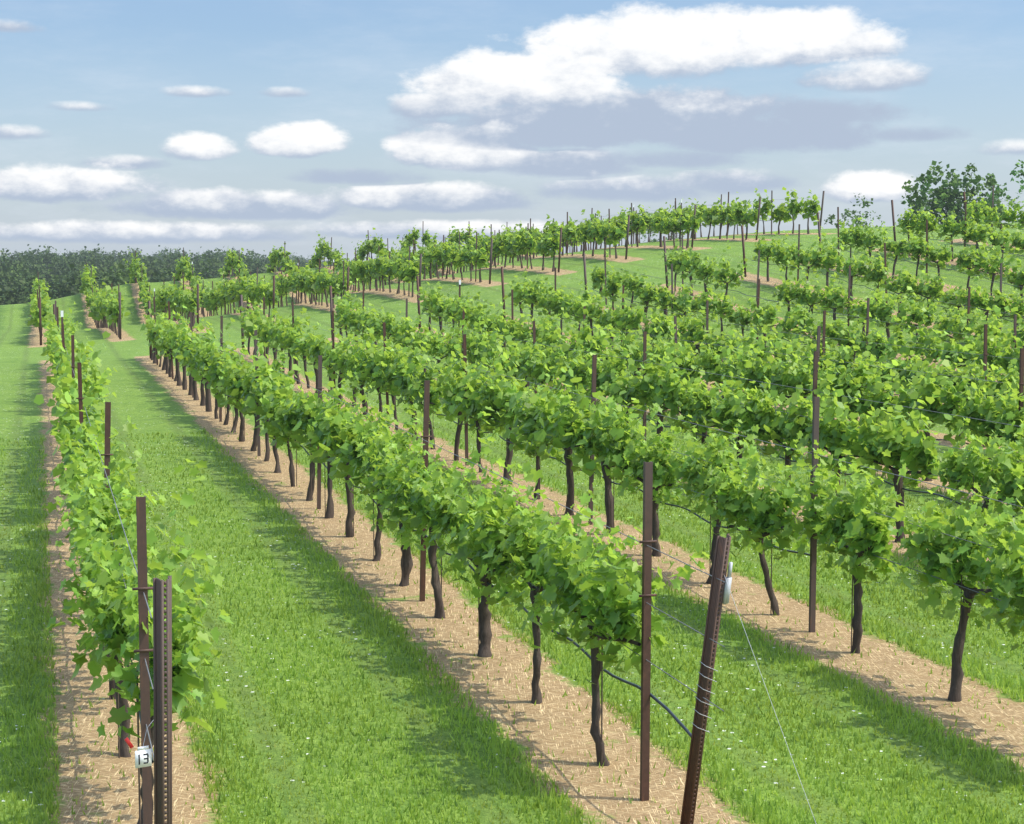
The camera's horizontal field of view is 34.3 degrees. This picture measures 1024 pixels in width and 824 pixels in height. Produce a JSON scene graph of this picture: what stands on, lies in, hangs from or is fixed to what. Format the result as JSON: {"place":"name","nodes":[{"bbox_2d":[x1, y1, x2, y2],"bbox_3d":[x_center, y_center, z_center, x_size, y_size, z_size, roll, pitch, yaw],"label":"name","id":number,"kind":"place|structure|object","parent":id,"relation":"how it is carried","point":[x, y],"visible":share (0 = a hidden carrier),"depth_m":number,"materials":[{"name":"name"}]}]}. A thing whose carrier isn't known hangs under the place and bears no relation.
{"place":"outdoors","nodes":[
{"label":"outdoors","id":0,"kind":"place"},
{"bbox_2d":[0,222,1023,823],"bbox_3d":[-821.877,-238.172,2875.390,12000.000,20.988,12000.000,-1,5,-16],"label":"ground","id":1,"kind":"structure","parent":0,"point":[150,398],"depth_m":13.26,"materials":[{"name":"green plant"}]},
{"bbox_2d":[0,244,346,304],"bbox_3d":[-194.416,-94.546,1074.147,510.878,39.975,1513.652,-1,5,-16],"label":"distant forest","id":2,"kind":"object","parent":1,"relation":"on","point":[60,274],"visible":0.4,"depth_m":572.08,"materials":[{"name":"green plant"}]},
{"bbox_2d":[153,534,730,823],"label":"end posts","id":3,"kind":"object","parent":1,"relation":"on","point":[720,565],"visible":1,"depth_m":7.20,"materials":[{"name":"brown metal"}]},
{"bbox_2d":[143,562,815,822],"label":"end post fittings","id":4,"kind":"object","parent":3,"relation":"attached to","point":[727,587],"visible":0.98,"depth_m":8.21,"materials":[{"name":"silver metal"}]},
{"bbox_2d":[135,746,151,767],"bbox_3d":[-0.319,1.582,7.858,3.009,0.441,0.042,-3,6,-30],"label":"row number tag","id":5,"kind":"object","parent":4,"relation":"attached to","point":[142,750],"visible":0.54,"depth_m":7.08,"materials":[{"name":"white plastic"}]},
{"bbox_2d":[124,737,133,748],"bbox_3d":[-1.632,1.411,7.072,0.040,0.051,0.008,-1,5,-16],"label":"red ribbon","id":6,"kind":"object","parent":5,"relation":"attached to","point":[129,743],"visible":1,"depth_m":7.07,"materials":[{"name":"red"}]},
{"bbox_2d":[138,753,148,764],"bbox_3d":[-1.573,1.481,7.083,0.044,0.044,0.001,-3,6,-31],"label":"number","id":7,"kind":"object","parent":5,"relation":"attached to","point":[147,754],"visible":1,"depth_m":7.09,"materials":[{"name":"black paint"}]},
{"bbox_2d":[37,185,1023,823],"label":"trellis posts","id":8,"kind":"object","parent":1,"relation":"on","point":[645,635],"visible":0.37,"depth_m":18.58,"materials":[{"name":"metal"}]},
{"bbox_2d":[61,199,681,316],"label":"post caps","id":9,"kind":"object","parent":8,"relation":"on","point":[333,261],"visible":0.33,"depth_m":46.70,"materials":[{"name":"white plastic"}]},
{"bbox_2d":[58,198,1023,758],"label":"trellis wires","id":10,"kind":"object","parent":8,"relation":"attached to","point":[674,418],"visible":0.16,"depth_m":18.74,"materials":[{"name":"grey metal"}]},
{"bbox_2d":[127,220,1023,763],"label":"drip lines","id":11,"kind":"object","parent":10,"relation":"hanging from","point":[669,426],"visible":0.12,"depth_m":20.89,"materials":[{"name":"black plastic"}]},
{"bbox_2d":[63,305,1023,652],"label":"wire clips","id":12,"kind":"object","parent":8,"relation":"attached to","point":[467,365],"visible":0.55,"depth_m":9.15,"materials":[{"name":"metal"}]},
{"bbox_2d":[109,368,993,823],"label":"vine stakes","id":13,"kind":"object","parent":1,"relation":"on","point":[479,598],"visible":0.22,"depth_m":12.62,"materials":[{"name":"brown wood"}]},
{"bbox_2d":[640,231,683,241],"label":"hill tree","id":14,"kind":"object","parent":1,"relation":"on","point":[653,240],"visible":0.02,"depth_m":424.44,"materials":[{"name":"green plant"}]},
{"bbox_2d":[824,193,884,227],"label":"hill tree","id":15,"kind":"object","parent":1,"relation":"on","point":[831,217],"visible":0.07,"depth_m":368.79,"materials":[{"name":"green plant"}]},
{"bbox_2d":[897,160,1010,224],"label":"hill tree","id":16,"kind":"object","parent":1,"relation":"on","point":[943,197],"visible":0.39,"depth_m":286.63,"materials":[{"name":"green plant"}]},
{"bbox_2d":[985,160,1023,222],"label":"hill tree","id":17,"kind":"object","parent":1,"relation":"on","point":[1014,172],"visible":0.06,"depth_m":269.73,"materials":[{"name":"green plant"}]},
{"bbox_2d":[0,415,1023,823],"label":"grass","id":18,"kind":"structure","parent":0,"point":[770,813],"depth_m":11.40,"materials":[{"name":"green plant"}]},
{"bbox_2d":[0,0,1023,263],"label":"sky","id":19,"kind":"structure","parent":0,"point":[256,126],"materials":[{"name":"blue"}]},
{"bbox_2d":[650,693,691,736],"bbox_3d":[0.858,1.641,8.943,0.021,0.110,0.643,-2,5,-18],"label":"irrigation hose","id":20,"kind":"object","parent":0,"point":[670,712],"visible":0.83,"depth_m":8.93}
]}

